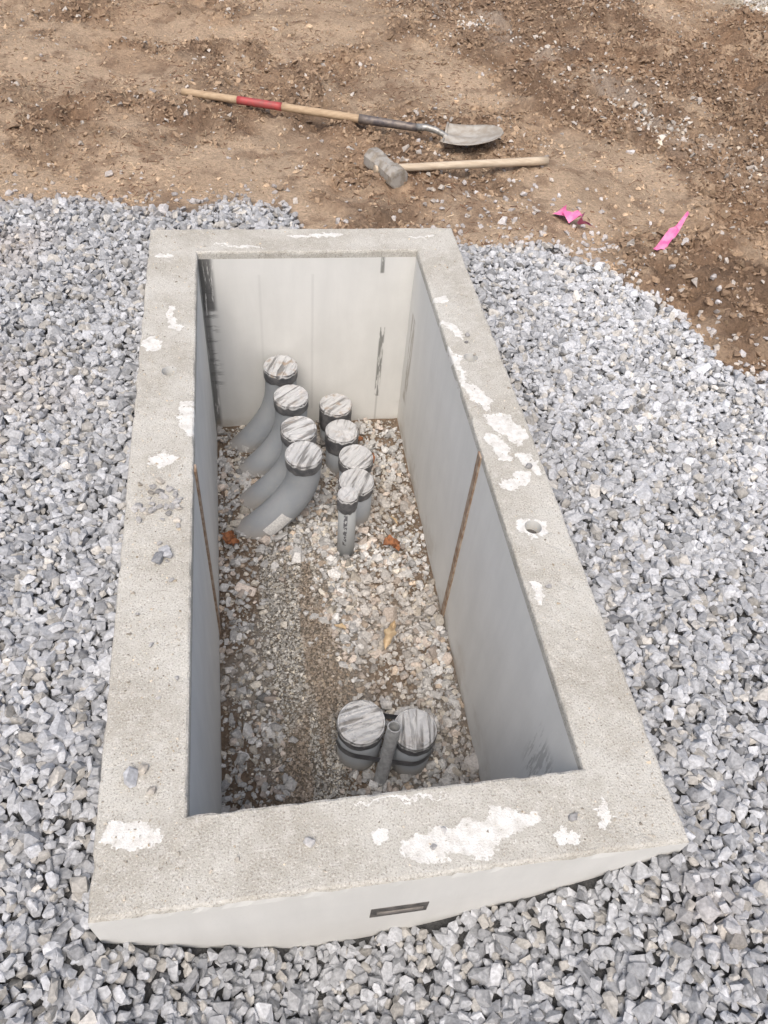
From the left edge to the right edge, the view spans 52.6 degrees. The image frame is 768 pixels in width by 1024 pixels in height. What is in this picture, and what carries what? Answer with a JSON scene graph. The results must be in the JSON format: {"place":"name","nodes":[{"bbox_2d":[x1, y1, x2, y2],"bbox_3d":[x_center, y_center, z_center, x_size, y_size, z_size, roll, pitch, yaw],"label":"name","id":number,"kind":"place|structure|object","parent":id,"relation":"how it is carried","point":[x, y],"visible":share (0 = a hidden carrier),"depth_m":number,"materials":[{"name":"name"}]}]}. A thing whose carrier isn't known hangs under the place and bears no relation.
{"place":"outdoors","nodes":[
{"label":"outdoors","id":0,"kind":"place"},
{"bbox_2d":[217,417,479,812],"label":"pit gravel","id":1,"kind":"structure","parent":0,"point":[326,546],"depth_m":2.94,"materials":[{"name":"grey gravel"}]},
{"bbox_2d":[222,530,235,543],"bbox_3d":[-0.619,0.099,3.099,0.056,0.033,0.056,-23,55,-23],"label":"dry leaf","id":2,"kind":"object","parent":1,"relation":"on","point":[226,534],"visible":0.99,"depth_m":3.10,"materials":[{"name":"brown plant"}]},
{"bbox_2d":[226,534,239,545],"bbox_3d":[-0.602,0.119,3.084,0.046,0.031,0.046,23,51,14],"label":"dry leaf","id":3,"kind":"object","parent":1,"relation":"on","point":[233,541],"visible":1,"depth_m":3.09,"materials":[{"name":"brown plant"}]},
{"bbox_2d":[229,355,297,452],"bbox_3d":[-0.552,-0.421,3.437,0.354,0.544,0.146,-14,52,-17],"label":"elbow conduit","id":4,"kind":"object","parent":1,"relation":"on","point":[279,371],"visible":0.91,"depth_m":3.37,"materials":[{"name":"grey plastic"}]},
{"bbox_2d":[239,384,308,476],"bbox_3d":[-0.498,-0.292,3.351,0.357,0.513,0.146,-14,52,-17],"label":"elbow conduit","id":5,"kind":"object","parent":1,"relation":"on","point":[292,400],"visible":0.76,"depth_m":3.27,"materials":[{"name":"grey plastic"}]},
{"bbox_2d":[238,416,316,509],"bbox_3d":[-0.460,-0.158,3.238,0.360,0.514,0.146,-7,50,-12],"label":"elbow conduit","id":6,"kind":"object","parent":1,"relation":"on","point":[260,491],"visible":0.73,"depth_m":3.18,"materials":[{"name":"grey plastic"}]},
{"bbox_2d":[233,441,322,539],"bbox_3d":[-0.446,-0.040,3.136,0.396,0.514,0.146,-11,51,-15],"label":"elbow conduit","id":7,"kind":"object","parent":1,"relation":"on","point":[284,505],"visible":0.97,"depth_m":3.08,"materials":[{"name":"grey plastic"}]},
{"bbox_2d":[319,394,351,440],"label":"straight conduit","id":8,"kind":"object","parent":1,"relation":"on","point":[332,407],"visible":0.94,"depth_m":3.42,"materials":[{"name":"grey plastic"}]},
{"bbox_2d":[334,623,345,628],"bbox_3d":[-0.161,0.422,2.870,0.048,0.020,0.024,36,55,23],"label":"dry leaf","id":9,"kind":"object","parent":1,"relation":"on","point":[341,625],"visible":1,"depth_m":2.87,"materials":[{"name":"beige plant"}]},
{"bbox_2d":[325,419,358,474],"bbox_3d":[-0.191,-0.247,3.433,0.146,0.331,0.146,-4,49,-9],"label":"straight conduit","id":10,"kind":"object","parent":1,"relation":"on","point":[340,434],"visible":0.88,"depth_m":3.32,"materials":[{"name":"grey plastic"}]},
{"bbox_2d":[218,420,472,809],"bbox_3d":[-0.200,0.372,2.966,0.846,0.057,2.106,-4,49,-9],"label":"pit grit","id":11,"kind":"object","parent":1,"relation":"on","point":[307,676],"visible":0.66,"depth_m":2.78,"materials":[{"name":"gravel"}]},
{"bbox_2d":[337,487,358,556],"bbox_3d":[-0.151,0.067,3.071,0.082,0.431,0.082,-4,49,-9],"label":"conduit riser","id":12,"kind":"object","parent":1,"relation":"on","point":[347,500],"visible":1,"depth_m":2.98,"materials":[{"name":"plastic"}]},
{"bbox_2d":[338,444,372,490],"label":"straight conduit","id":13,"kind":"object","parent":1,"relation":"on","point":[353,456],"visible":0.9,"depth_m":3.23,"materials":[{"name":"grey plastic"}]},
{"bbox_2d":[338,468,373,526],"bbox_3d":[-0.122,-0.027,3.255,0.146,0.321,0.146,-4,49,-9],"label":"straight conduit","id":14,"kind":"object","parent":1,"relation":"on","point":[361,481],"visible":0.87,"depth_m":3.15,"materials":[{"name":"grey plastic"}]},
{"bbox_2d":[337,700,385,770],"bbox_3d":[-0.083,0.761,2.568,0.156,0.326,0.156,-4,49,-9],"label":"straight conduit","id":15,"kind":"object","parent":1,"relation":"on","point":[361,725],"visible":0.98,"depth_m":2.46,"materials":[{"name":"grey plastic"}]},
{"bbox_2d":[336,713,434,765],"bbox_3d":[0.003,0.735,2.521,0.321,0.051,0.156,9,49,2],"label":"tape strap","id":16,"kind":"object","parent":15,"relation":"attached to","point":[372,758],"visible":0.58,"depth_m":2.48,"materials":[{"name":"black plastic"}]},
{"bbox_2d":[374,721,400,786],"bbox_3d":[0.009,0.775,2.473,0.044,0.295,0.109,20,50,11],"label":"open steel tube","id":17,"kind":"object","parent":1,"relation":"on","point":[390,742],"visible":0.95,"depth_m":2.44,"materials":[{"name":"grey metal"}]},
{"bbox_2d":[383,620,396,648],"bbox_3d":[0.024,0.448,2.863,0.049,0.048,0.137,26,51,16],"label":"dry leaf","id":18,"kind":"object","parent":1,"relation":"on","point":[390,632],"visible":1,"depth_m":2.85,"materials":[{"name":"beige plant"}]},
{"bbox_2d":[383,535,399,546],"bbox_3d":[0.028,0.126,3.140,0.058,0.039,0.058,27,52,17],"label":"dry leaf","id":19,"kind":"object","parent":1,"relation":"on","point":[390,540],"visible":1,"depth_m":3.15,"materials":[{"name":"orange plant"}]},
{"bbox_2d":[393,544,399,550],"bbox_3d":[0.050,0.143,3.133,0.032,0.023,0.033,11,49,4],"label":"dry leaf","id":20,"kind":"object","parent":1,"relation":"on","point":[396,547],"visible":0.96,"depth_m":3.13,"materials":[{"name":"orange plant"}]},
{"bbox_2d":[391,708,436,775],"bbox_3d":[0.086,0.783,2.566,0.144,0.326,0.144,-4,49,-9],"label":"straight conduit","id":21,"kind":"object","parent":1,"relation":"on","point":[417,737],"visible":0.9,"depth_m":2.45,"materials":[{"name":"grey plastic"}]},
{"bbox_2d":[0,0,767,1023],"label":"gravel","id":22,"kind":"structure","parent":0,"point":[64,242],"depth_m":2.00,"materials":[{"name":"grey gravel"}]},
{"bbox_2d":[0,0,767,1023],"bbox_3d":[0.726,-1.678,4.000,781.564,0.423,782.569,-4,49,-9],"label":"ground","id":23,"kind":"structure","parent":0,"point":[246,152],"depth_m":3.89,"materials":[{"name":"brown soil"}]},
{"bbox_2d":[181,88,503,145],"bbox_3d":[-0.224,-1.999,3.907,1.657,0.083,0.243,12,49,4],"label":"shovel","id":24,"kind":"object","parent":23,"relation":"on","point":[461,134],"visible":1,"depth_m":3.90,"materials":[{"name":"brown wood"}]},
{"bbox_2d":[0,0,767,264],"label":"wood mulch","id":25,"kind":"object","parent":23,"relation":"on","point":[221,126],"visible":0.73,"depth_m":4.14,"materials":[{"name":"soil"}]},
{"bbox_2d":[0,0,767,370],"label":"soil clods","id":26,"kind":"object","parent":23,"relation":"on","point":[620,130],"visible":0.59,"depth_m":4.18,"materials":[{"name":"brown soil"}]},
{"bbox_2d":[88,228,689,948],"bbox_3d":[-0.173,0.132,2.695,1.200,1.072,2.464,-4,49,-9],"label":"concrete vault","id":27,"kind":"object","parent":23,"relation":"on","point":[568,788],"visible":0.96,"depth_m":2.02,"materials":[{"name":"concrete"}]},
{"bbox_2d":[364,147,548,188],"bbox_3d":[0.353,-1.675,3.675,0.887,0.096,0.247,-17,53,-19],"label":"sledgehammer","id":28,"kind":"object","parent":23,"relation":"on","point":[391,172],"visible":0.98,"depth_m":3.58,"materials":[{"name":"beige wood"}]},
{"bbox_2d":[552,205,592,226],"bbox_3d":[0.850,-1.314,3.453,0.202,0.063,0.069,37,55,24],"label":"pink marking ribbon","id":29,"kind":"object","parent":23,"relation":"on","point":[569,215],"visible":1,"depth_m":3.45,"materials":[{"name":"pink plastic"}]},
{"bbox_2d":[653,211,689,249],"bbox_3d":[1.247,-1.206,3.322,0.044,0.080,0.305,33,54,21],"label":"pink marking ribbon","id":30,"kind":"object","parent":23,"relation":"on","point":[668,237],"visible":1,"depth_m":3.31,"materials":[{"name":"pink plastic"}]}
]}

